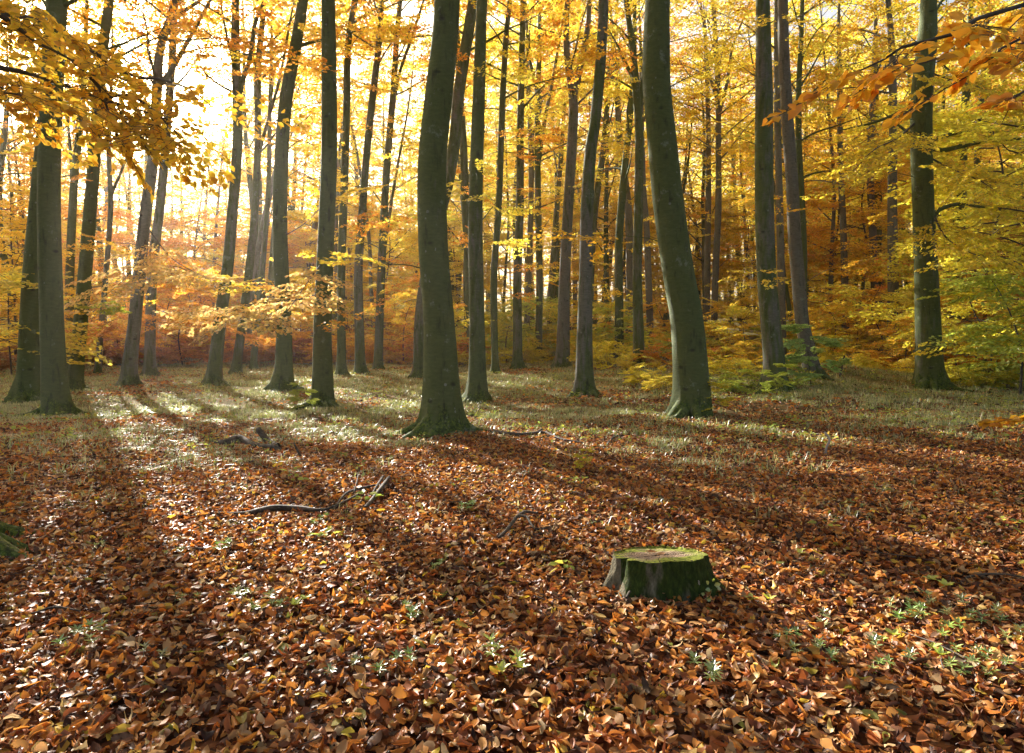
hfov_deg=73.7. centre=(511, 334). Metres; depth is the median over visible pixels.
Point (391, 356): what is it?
shrub
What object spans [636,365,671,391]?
shrub
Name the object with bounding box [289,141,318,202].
beech tree
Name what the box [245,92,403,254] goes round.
beech tree
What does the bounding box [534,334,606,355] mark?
shrub
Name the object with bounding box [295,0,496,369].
beech tree
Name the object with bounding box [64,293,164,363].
young beech
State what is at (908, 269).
young beech
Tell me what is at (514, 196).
beech tree
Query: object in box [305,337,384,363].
shrub
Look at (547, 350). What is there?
shrub
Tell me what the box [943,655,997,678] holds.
woodruff plant
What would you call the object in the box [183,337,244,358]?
shrub
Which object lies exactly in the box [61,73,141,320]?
beech tree
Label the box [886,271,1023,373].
young beech
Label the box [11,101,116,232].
beech tree
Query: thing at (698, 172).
beech tree
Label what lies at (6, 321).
young beech
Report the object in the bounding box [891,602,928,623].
woodruff plant
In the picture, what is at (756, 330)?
shrub
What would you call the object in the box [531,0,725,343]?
beech tree
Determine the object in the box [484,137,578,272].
beech tree
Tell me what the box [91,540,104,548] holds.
woodruff plant
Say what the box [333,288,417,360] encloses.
young beech
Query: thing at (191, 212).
beech tree
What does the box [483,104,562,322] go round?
beech tree
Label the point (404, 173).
beech tree
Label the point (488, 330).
shrub
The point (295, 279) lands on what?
young beech
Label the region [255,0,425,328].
beech tree
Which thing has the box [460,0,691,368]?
beech tree
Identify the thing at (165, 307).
young beech
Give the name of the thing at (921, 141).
beech tree
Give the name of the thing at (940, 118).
young beech
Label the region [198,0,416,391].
beech tree
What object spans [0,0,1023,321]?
sky
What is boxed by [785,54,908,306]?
beech tree
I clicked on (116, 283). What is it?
young beech
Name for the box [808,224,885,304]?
young beech
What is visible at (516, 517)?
fallen branch
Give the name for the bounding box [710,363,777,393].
shrub
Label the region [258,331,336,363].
shrub
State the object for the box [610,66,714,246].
beech tree
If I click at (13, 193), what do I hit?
beech tree
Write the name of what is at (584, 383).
beech tree
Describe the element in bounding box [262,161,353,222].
beech tree
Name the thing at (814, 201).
young beech
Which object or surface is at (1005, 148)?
beech tree
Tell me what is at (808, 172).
beech tree
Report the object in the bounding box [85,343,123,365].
shrub
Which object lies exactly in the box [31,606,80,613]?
fallen branch
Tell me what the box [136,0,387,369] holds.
beech tree
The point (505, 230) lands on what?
beech tree
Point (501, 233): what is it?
beech tree
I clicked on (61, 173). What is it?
beech tree
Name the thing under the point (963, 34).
beech tree
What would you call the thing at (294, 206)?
beech tree
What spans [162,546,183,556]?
woodruff plant
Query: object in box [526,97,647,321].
beech tree
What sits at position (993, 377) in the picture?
shrub
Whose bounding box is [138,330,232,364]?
shrub
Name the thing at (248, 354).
shrub
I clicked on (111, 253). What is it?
young beech
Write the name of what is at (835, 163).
beech tree
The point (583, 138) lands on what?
beech tree
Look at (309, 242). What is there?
young beech
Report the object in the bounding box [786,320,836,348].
shrub
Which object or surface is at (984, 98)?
beech tree
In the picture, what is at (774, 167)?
beech tree
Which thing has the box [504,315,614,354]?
shrub
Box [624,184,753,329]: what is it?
young beech
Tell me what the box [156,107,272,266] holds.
beech tree
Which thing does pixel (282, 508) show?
fallen branch
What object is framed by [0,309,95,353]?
shrub
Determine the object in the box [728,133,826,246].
beech tree
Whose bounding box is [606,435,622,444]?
fallen branch
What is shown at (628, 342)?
shrub
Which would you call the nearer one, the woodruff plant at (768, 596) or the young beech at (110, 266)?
the woodruff plant at (768, 596)
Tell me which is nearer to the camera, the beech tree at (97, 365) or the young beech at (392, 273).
the beech tree at (97, 365)
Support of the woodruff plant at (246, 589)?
on the ground at (518, 691)
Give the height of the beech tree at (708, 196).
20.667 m
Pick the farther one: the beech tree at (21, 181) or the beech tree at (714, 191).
the beech tree at (714, 191)
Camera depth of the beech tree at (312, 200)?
55.60 m
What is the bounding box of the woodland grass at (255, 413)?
[0,345,1023,530]
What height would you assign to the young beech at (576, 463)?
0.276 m
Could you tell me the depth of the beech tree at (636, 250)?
26.22 m
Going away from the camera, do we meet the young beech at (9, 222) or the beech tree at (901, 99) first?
the young beech at (9, 222)
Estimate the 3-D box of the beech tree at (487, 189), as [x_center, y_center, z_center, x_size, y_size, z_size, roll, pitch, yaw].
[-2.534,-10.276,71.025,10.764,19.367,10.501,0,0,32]
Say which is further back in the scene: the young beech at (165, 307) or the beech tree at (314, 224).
the beech tree at (314, 224)
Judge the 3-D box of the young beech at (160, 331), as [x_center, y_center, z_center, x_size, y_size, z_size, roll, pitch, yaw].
[-14.144,-0.816,28.662,5.014,4.711,5.860,0,0,35]
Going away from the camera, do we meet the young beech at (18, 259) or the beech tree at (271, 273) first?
the beech tree at (271, 273)
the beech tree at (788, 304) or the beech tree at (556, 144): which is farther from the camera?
the beech tree at (556, 144)
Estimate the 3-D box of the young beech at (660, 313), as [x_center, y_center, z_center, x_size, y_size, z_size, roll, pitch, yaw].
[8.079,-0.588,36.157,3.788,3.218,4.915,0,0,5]
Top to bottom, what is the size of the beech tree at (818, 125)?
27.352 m
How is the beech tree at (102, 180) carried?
on the ground at (518, 691)
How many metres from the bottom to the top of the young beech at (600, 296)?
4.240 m
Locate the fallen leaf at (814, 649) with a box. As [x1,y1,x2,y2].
[806,646,829,655]
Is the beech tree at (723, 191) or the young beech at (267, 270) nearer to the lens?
the young beech at (267, 270)
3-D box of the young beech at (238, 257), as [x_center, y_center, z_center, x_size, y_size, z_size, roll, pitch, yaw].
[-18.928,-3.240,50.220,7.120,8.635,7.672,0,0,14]
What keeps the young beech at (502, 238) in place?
on the ground at (518, 691)
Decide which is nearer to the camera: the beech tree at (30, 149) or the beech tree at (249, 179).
the beech tree at (249, 179)
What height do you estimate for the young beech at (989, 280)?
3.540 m
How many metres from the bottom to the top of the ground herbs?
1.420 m
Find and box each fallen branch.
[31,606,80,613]
[212,427,282,450]
[218,487,368,514]
[293,442,301,455]
[333,474,390,509]
[489,428,582,442]
[498,510,551,537]
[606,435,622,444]
[824,432,830,452]
[964,573,1023,578]
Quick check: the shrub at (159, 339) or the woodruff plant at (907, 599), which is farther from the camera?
the shrub at (159, 339)
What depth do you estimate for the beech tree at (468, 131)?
59.37 m
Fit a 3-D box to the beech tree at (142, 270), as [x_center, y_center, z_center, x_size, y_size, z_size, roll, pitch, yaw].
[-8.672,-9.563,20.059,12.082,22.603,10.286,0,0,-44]
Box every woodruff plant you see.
[50,618,95,644]
[83,618,108,644]
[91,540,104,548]
[138,640,167,660]
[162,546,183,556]
[171,590,200,606]
[210,537,231,554]
[228,584,277,603]
[230,587,254,593]
[250,598,284,613]
[289,594,310,604]
[310,512,329,523]
[323,653,360,676]
[370,646,416,678]
[401,599,421,621]
[429,558,442,568]
[458,499,475,513]
[481,632,524,669]
[492,658,529,678]
[687,650,722,688]
[743,593,776,607]
[774,626,802,644]
[787,635,824,655]
[796,548,804,557]
[815,607,830,625]
[817,641,841,661]
[866,633,919,660]
[867,654,894,674]
[871,628,899,650]
[883,596,925,618]
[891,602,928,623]
[904,596,922,610]
[911,587,931,596]
[922,574,954,589]
[925,598,950,614]
[925,642,950,657]
[926,597,952,615]
[936,617,966,635]
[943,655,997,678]
[949,642,994,658]
[954,592,1004,620]
[963,607,1007,626]
[965,654,1014,669]
[998,623,1023,640]
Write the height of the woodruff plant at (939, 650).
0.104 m
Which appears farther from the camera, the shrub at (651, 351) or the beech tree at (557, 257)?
the beech tree at (557, 257)
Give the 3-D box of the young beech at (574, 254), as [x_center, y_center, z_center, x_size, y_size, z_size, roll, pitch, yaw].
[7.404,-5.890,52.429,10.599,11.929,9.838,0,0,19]
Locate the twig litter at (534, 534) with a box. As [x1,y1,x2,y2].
[0,400,1023,752]
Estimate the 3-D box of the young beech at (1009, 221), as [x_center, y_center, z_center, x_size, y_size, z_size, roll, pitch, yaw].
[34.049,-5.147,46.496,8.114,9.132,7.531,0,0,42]
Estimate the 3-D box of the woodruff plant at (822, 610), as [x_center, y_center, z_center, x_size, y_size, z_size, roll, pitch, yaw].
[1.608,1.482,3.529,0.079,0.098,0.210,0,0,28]
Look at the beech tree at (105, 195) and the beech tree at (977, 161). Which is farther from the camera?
the beech tree at (105, 195)
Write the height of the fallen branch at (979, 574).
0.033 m
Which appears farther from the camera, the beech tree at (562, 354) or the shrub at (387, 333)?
the shrub at (387, 333)
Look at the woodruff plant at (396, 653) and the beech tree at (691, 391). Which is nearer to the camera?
the woodruff plant at (396, 653)
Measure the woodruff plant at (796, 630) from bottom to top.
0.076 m
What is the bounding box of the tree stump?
[602,546,732,604]
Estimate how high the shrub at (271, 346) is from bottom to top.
2.243 m
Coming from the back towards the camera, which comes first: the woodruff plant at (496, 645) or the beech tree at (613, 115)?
the beech tree at (613, 115)
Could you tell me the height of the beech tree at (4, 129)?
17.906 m
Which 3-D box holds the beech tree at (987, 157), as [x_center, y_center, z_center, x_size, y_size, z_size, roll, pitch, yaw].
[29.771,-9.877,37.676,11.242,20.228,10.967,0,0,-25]
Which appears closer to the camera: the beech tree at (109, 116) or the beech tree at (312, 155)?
the beech tree at (109, 116)
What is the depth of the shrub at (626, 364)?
25.09 m
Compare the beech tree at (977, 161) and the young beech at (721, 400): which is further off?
the beech tree at (977, 161)
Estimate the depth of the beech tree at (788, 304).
36.61 m
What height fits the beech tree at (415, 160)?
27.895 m
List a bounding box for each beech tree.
[0,0,118,416]
[0,0,230,369]
[0,0,233,403]
[0,0,312,561]
[0,0,320,386]
[0,1,88,335]
[0,1,165,223]
[0,17,82,223]
[0,28,88,148]
[0,54,111,266]
[0,64,82,257]
[0,108,68,227]
[1,47,145,202]
[2,44,88,217]
[2,131,80,280]
[2,162,29,220]
[3,78,34,254]
[3,123,79,250]
[3,127,66,221]
[5,145,102,249]
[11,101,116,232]
[13,0,270,390]
[14,127,114,274]
[26,141,117,264]
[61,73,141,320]
[61,148,139,284]
[62,0,207,373]
[63,120,151,310]
[64,0,320,376]
[71,118,152,325]
[82,148,143,318]
[86,140,161,255]
[99,135,202,310]
[101,60,213,306]
[101,116,178,318]
[101,142,194,332]
[106,167,193,279]
[121,118,252,300]
[122,0,386,385]
[125,0,402,373]
[127,154,222,314]
[128,0,320,298]
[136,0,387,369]
[145,92,274,314]
[148,0,412,364]
[152,190,213,298]
[154,174,225,333]
[155,0,417,409]
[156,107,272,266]
[157,128,212,238]
[165,0,320,331]
[180,159,264,273]
[182,139,251,258]
[187,164,271,309]
[188,154,249,278]
[189,113,319,277]
[190,108,271,281]
[195,139,299,252]
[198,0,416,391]
[206,0,368,356]
[212,173,307,237]
[225,72,320,271]
[238,146,298,234]
[243,71,320,338]
[244,104,317,236]
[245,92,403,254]
[249,0,390,336]
[252,3,416,334]
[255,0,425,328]
[262,104,413,327]
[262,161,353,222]
[272,0,494,374]
[287,0,512,263]
[289,98,361,224]
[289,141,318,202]
[290,0,432,375]
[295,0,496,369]
[301,159,378,327]
[306,48,418,327]
[307,0,488,439]
[315,58,427,273]
[316,122,409,254]
[340,65,422,275]
[349,116,458,275]
[351,149,410,253]
[355,0,597,377]
[358,0,558,362]
[366,0,634,373]
[368,54,527,212]
[374,122,451,263]
[382,33,498,304]
[389,2,546,330]
[389,147,460,275]
[399,122,454,223]
[406,104,486,234]
[408,0,525,326]
[408,0,620,368]
[410,0,637,352]
[410,68,514,222]
[413,156,512,276]
[446,0,552,403]
[448,23,524,239]
[448,63,548,278]
[449,55,568,332]
[449,109,542,269]
[452,145,512,323]
[454,0,643,357]
[455,134,524,266]
[458,168,526,300]
[459,20,603,329]
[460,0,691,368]
[467,16,583,262]
[468,120,512,322]
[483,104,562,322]
[484,44,586,321]
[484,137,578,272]
[484,183,512,257]
[485,0,619,324]
[485,136,553,325]
[493,0,628,327]
[505,20,604,244]
[507,69,614,275]
[508,0,678,328]
[508,61,633,329]
[511,13,634,286]
[513,100,565,238]
[517,14,638,330]
[521,0,713,421]
[525,164,564,295]
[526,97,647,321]
[530,0,693,357]
[530,0,704,329]
[530,0,753,344]
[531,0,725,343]
[531,0,752,368]
[534,50,644,232]
[535,0,640,397]
[551,66,698,275]
[566,86,650,321]
[575,64,646,301]
[603,44,747,299]
[603,121,712,318]
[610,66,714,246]
[611,42,754,330]
[613,43,754,331]
[619,0,833,339]
[620,0,773,336]
[632,136,739,271]
[633,3,773,319]
[670,0,867,323]
[670,0,900,354]
[675,75,751,318]
[678,36,773,320]
[678,118,739,301]
[679,89,783,326]
[679,143,730,247]
[682,64,802,329]
[682,145,754,296]
[685,151,753,257]
[687,0,867,381]
[693,124,817,318]
[697,0,816,394]
[699,132,754,294]
[705,0,943,350]
[705,107,773,309]
[710,86,753,208]
[712,154,811,307]
[713,51,847,277]
[719,0,850,196]
[721,0,938,328]
[722,0,955,347]
[723,125,758,310]
[727,102,822,258]
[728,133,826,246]
[740,6,887,304]
[743,114,838,251]
[761,0,1023,428]
[771,0,1003,350]
[773,46,898,297]
[774,95,836,320]
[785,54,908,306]
[789,31,869,312]
[790,0,958,316]
[791,0,1017,356]
[793,40,864,179]
[801,0,1023,391]
[803,1,947,326]
[804,0,1011,237]
[808,67,934,253]
[810,78,907,310]
[814,4,910,172]
[817,36,912,288]
[836,56,954,247]
[842,0,1023,322]
[845,59,950,316]
[846,3,1012,284]
[847,82,947,291]
[858,0,1023,350]
[867,0,1023,321]
[897,50,1021,277]
[900,66,1023,274]
[903,10,1023,122]
[936,14,1021,312]
[940,62,1023,316]
[945,0,1023,162]
[948,0,1023,172]
[960,0,1023,167]
[971,87,1023,260]
[985,78,1023,175]
[987,69,1020,222]
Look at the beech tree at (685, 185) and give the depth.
41.69 m
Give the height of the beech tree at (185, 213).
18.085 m
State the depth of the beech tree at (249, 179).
38.75 m
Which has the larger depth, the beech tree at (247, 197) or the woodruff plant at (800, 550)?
the beech tree at (247, 197)
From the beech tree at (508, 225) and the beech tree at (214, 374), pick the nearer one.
the beech tree at (214, 374)
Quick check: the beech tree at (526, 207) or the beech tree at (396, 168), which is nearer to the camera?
the beech tree at (396, 168)
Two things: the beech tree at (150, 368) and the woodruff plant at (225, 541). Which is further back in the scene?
the beech tree at (150, 368)
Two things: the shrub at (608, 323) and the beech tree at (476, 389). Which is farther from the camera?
the shrub at (608, 323)
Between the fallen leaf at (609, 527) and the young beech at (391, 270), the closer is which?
the fallen leaf at (609, 527)
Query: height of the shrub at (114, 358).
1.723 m
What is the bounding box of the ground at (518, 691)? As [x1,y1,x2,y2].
[0,295,1023,752]
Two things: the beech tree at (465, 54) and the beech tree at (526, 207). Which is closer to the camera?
the beech tree at (465, 54)
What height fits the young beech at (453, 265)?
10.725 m
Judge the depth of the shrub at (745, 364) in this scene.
20.51 m
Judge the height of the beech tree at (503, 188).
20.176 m
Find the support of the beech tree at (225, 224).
on the ground at (518, 691)
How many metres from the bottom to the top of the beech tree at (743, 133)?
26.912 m
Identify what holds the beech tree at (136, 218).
on the ground at (518, 691)
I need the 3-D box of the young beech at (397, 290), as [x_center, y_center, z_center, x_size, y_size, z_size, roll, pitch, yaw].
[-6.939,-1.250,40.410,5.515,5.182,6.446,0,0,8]
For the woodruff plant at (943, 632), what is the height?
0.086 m
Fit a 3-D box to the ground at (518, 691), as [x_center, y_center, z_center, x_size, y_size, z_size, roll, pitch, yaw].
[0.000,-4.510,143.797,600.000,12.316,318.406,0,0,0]
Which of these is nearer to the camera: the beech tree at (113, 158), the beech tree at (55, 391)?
the beech tree at (55, 391)
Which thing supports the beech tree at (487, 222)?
on the ground at (518, 691)
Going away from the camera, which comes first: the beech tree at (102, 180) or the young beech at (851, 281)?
the beech tree at (102, 180)
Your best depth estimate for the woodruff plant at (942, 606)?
3.66 m
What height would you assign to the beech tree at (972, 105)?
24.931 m
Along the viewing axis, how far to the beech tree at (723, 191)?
86.84 m
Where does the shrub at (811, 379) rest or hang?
on the ground at (518, 691)
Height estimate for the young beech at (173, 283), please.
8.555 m
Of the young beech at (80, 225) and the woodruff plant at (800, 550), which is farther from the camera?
the young beech at (80, 225)
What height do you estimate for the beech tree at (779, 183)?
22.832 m
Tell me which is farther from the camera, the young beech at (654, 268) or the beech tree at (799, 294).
the young beech at (654, 268)
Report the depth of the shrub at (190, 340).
35.24 m
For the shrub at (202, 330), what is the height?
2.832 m
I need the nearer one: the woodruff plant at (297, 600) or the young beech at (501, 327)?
the woodruff plant at (297, 600)
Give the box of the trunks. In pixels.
[93,209,912,323]
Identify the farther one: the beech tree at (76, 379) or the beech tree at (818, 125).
the beech tree at (818, 125)
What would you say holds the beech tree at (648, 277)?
on the ground at (518, 691)
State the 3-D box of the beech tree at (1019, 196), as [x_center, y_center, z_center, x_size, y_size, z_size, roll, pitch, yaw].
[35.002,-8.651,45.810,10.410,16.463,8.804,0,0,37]
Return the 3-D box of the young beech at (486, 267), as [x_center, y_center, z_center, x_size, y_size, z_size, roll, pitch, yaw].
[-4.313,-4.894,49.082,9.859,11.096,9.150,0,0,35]
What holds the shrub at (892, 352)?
on the ground at (518, 691)
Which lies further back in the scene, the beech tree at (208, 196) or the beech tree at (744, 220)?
the beech tree at (208, 196)
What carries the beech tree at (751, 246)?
on the ground at (518, 691)
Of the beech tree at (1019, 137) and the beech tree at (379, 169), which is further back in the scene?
the beech tree at (379, 169)
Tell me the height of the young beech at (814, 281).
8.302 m
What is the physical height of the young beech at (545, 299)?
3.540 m
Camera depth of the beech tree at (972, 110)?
51.76 m
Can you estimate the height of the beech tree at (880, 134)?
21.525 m
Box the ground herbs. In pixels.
[0,351,1023,573]
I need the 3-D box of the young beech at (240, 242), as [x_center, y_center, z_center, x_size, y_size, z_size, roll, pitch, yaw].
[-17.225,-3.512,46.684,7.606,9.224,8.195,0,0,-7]
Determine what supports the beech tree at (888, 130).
on the ground at (518, 691)
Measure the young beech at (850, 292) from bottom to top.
3.540 m
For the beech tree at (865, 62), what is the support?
on the ground at (518, 691)
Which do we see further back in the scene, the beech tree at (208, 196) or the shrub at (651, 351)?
the beech tree at (208, 196)
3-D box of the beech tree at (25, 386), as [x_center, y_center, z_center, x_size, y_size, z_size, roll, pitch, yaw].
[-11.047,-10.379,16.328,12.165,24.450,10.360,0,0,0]
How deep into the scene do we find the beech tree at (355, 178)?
59.32 m
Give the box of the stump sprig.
[701,578,720,603]
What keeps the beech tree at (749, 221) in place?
on the ground at (518, 691)
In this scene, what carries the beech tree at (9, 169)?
on the ground at (518, 691)
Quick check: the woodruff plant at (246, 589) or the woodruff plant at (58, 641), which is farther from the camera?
the woodruff plant at (246, 589)
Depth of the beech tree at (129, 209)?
72.04 m
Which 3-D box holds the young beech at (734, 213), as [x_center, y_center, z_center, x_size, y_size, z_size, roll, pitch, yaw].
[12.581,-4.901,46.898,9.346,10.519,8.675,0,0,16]
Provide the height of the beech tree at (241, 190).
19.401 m
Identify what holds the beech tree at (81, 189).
on the ground at (518, 691)
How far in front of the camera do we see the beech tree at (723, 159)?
65.63 m
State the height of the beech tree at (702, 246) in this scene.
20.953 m
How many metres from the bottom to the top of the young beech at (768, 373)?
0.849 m
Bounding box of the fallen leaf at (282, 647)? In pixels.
[278,643,288,654]
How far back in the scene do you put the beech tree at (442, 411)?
10.51 m
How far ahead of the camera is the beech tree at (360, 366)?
23.55 m
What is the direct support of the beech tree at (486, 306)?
on the ground at (518, 691)
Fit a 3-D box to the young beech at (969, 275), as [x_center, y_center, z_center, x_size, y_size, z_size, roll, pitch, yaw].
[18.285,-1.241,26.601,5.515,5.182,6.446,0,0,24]
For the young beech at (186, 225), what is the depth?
60.11 m
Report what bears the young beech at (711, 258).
on the ground at (518, 691)
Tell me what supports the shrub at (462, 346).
on the ground at (518, 691)
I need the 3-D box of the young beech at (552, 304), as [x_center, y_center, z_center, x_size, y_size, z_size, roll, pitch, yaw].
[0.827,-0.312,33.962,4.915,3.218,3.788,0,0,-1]
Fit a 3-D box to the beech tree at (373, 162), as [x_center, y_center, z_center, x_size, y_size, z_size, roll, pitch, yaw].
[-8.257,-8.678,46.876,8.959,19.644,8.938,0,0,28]
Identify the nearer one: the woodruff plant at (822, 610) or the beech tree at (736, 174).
the woodruff plant at (822, 610)
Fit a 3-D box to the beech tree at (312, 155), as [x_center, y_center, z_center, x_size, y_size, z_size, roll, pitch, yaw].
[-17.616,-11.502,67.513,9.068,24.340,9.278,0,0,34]
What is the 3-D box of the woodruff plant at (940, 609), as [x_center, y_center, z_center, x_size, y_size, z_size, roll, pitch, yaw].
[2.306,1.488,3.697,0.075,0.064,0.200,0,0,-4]
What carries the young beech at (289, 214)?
on the ground at (518, 691)
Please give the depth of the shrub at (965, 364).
20.64 m
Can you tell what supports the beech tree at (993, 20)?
on the ground at (518, 691)
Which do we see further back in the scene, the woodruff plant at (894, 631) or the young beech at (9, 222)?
the young beech at (9, 222)
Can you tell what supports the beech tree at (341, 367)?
on the ground at (518, 691)
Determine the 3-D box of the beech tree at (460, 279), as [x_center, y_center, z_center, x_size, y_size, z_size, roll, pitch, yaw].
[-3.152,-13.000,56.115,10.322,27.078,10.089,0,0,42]
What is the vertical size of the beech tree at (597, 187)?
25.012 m
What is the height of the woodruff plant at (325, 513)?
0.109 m
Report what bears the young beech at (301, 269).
on the ground at (518, 691)
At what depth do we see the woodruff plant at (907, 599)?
3.77 m
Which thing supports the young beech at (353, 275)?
on the ground at (518, 691)
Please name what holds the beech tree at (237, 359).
on the ground at (518, 691)
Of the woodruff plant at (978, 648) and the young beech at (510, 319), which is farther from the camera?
the young beech at (510, 319)
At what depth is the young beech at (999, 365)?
19.26 m
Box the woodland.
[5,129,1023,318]
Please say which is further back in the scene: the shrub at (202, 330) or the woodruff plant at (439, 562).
the shrub at (202, 330)
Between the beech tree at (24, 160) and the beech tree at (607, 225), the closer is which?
the beech tree at (607, 225)
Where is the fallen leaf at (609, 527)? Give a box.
[606,525,614,531]
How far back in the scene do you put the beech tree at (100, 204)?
76.35 m
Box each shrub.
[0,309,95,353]
[0,323,156,354]
[0,336,66,372]
[85,332,164,364]
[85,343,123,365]
[92,318,206,363]
[109,326,209,355]
[110,332,172,351]
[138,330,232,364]
[140,330,208,363]
[157,313,236,347]
[161,326,233,356]
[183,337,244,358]
[205,334,274,357]
[223,346,307,365]
[230,319,349,361]
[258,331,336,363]
[292,325,384,363]
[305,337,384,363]
[312,309,413,360]
[366,341,412,363]
[383,319,410,350]
[383,331,412,361]
[385,323,500,362]
[455,325,490,336]
[456,314,527,350]
[457,344,499,366]
[485,336,550,364]
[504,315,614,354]
[511,332,575,362]
[532,326,575,350]
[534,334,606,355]
[567,333,644,369]
[573,317,632,340]
[592,321,645,349]
[593,329,656,360]
[616,315,723,360]
[616,348,662,370]
[618,356,671,385]
[627,333,722,368]
[632,317,719,342]
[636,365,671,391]
[649,315,762,361]
[667,345,751,370]
[706,322,756,356]
[708,346,762,375]
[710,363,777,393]
[725,342,794,369]
[731,320,824,355]
[754,364,822,385]
[786,311,886,352]
[786,313,851,348]
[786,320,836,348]
[815,332,871,352]
[816,343,882,367]
[828,343,909,369]
[849,345,914,372]
[866,339,945,368]
[943,333,1023,372]
[944,349,1023,387]
[946,355,978,376]
[957,360,1023,389]
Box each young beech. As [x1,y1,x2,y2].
[0,181,94,362]
[0,210,88,325]
[0,216,113,322]
[0,224,78,322]
[0,227,76,374]
[0,263,96,336]
[0,267,112,366]
[19,203,164,322]
[63,227,133,322]
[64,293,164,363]
[75,254,118,320]
[88,282,172,349]
[105,264,250,363]
[114,252,215,328]
[126,252,197,316]
[133,207,247,329]
[143,215,244,311]
[156,282,238,344]
[157,240,232,329]
[207,221,306,331]
[208,236,294,320]
[226,278,313,360]
[241,237,316,308]
[243,227,316,330]
[253,268,336,340]
[265,204,368,313]
[266,241,351,329]
[287,382,320,408]
[288,200,396,331]
[288,209,353,314]
[301,301,392,360]
[332,283,411,337]
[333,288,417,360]
[337,210,417,325]
[345,200,418,328]
[345,222,413,313]
[345,243,378,328]
[349,234,408,317]
[349,241,417,326]
[363,273,419,327]
[394,187,523,325]
[400,209,531,329]
[407,229,463,314]
[453,297,522,357]
[460,296,545,360]
[487,295,571,344]
[508,186,623,329]
[522,293,577,340]
[535,186,669,329]
[554,166,701,327]
[570,280,644,335]
[570,294,652,340]
[572,448,595,468]
[592,303,659,345]
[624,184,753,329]
[628,294,670,338]
[642,187,757,325]
[662,215,750,313]
[692,189,818,337]
[700,294,759,349]
[701,371,735,411]
[705,305,786,355]
[733,220,834,321]
[744,148,913,325]
[749,202,850,305]
[756,363,797,395]
[776,196,867,305]
[781,323,852,386]
[783,135,977,334]
[783,300,908,357]
[784,174,913,309]
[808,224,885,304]
[810,130,1023,330]
[810,196,904,305]
[813,284,947,352]
[814,269,910,353]
[819,335,852,367]
[837,256,951,334]
[842,46,1023,359]
[847,313,955,368]
[854,94,1023,360]
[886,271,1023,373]
[888,276,1023,366]
[899,244,1023,357]
[911,143,1023,298]
[916,265,1023,394]
[943,225,1023,360]
[964,192,1023,303]
[965,336,1019,380]
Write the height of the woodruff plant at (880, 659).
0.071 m
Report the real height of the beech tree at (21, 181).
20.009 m
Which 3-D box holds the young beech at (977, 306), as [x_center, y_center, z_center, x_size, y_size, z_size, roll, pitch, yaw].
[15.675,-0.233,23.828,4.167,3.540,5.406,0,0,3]
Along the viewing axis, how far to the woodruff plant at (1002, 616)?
3.54 m
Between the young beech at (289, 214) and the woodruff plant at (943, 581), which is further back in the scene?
the young beech at (289, 214)
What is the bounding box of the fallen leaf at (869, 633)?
[863,631,875,636]
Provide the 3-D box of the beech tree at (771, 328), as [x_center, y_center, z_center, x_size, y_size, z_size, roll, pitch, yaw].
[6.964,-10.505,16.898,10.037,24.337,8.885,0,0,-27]
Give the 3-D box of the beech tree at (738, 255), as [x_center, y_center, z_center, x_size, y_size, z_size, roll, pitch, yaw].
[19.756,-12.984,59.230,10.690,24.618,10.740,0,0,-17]
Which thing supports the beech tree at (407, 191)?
on the ground at (518, 691)
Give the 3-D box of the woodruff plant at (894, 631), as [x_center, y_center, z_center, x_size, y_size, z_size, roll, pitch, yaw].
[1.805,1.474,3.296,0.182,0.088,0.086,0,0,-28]
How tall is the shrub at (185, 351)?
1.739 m
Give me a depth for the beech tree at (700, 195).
80.27 m
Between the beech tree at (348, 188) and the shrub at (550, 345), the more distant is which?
the beech tree at (348, 188)
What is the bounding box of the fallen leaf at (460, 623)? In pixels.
[454,620,468,627]
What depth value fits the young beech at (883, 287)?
31.10 m
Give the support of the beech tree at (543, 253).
on the ground at (518, 691)
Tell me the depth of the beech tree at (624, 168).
31.87 m
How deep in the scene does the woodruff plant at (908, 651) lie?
3.07 m
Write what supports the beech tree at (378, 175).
on the ground at (518, 691)
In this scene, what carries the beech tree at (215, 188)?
on the ground at (518, 691)
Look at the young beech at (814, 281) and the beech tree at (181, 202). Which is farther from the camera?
the beech tree at (181, 202)
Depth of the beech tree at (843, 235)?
33.94 m
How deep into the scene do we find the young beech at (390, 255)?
47.09 m
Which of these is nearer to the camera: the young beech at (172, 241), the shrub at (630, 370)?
the shrub at (630, 370)
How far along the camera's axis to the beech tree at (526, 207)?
61.84 m
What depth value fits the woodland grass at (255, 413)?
13.41 m
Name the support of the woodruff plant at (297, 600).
on the ground at (518, 691)
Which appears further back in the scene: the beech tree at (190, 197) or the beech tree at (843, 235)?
the beech tree at (190, 197)
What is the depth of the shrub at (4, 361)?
24.91 m
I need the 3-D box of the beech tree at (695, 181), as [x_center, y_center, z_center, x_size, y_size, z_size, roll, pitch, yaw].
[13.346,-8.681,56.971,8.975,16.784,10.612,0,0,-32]
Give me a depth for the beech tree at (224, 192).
61.37 m
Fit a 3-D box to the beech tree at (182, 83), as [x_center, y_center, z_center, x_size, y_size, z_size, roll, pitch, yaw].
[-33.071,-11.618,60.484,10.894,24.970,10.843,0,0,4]
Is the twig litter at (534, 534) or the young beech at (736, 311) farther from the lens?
the young beech at (736, 311)
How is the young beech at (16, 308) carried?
on the ground at (518, 691)
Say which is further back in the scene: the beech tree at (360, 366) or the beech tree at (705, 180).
the beech tree at (705, 180)
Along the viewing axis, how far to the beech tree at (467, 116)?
39.72 m
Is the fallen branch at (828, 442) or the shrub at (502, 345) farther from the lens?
the shrub at (502, 345)

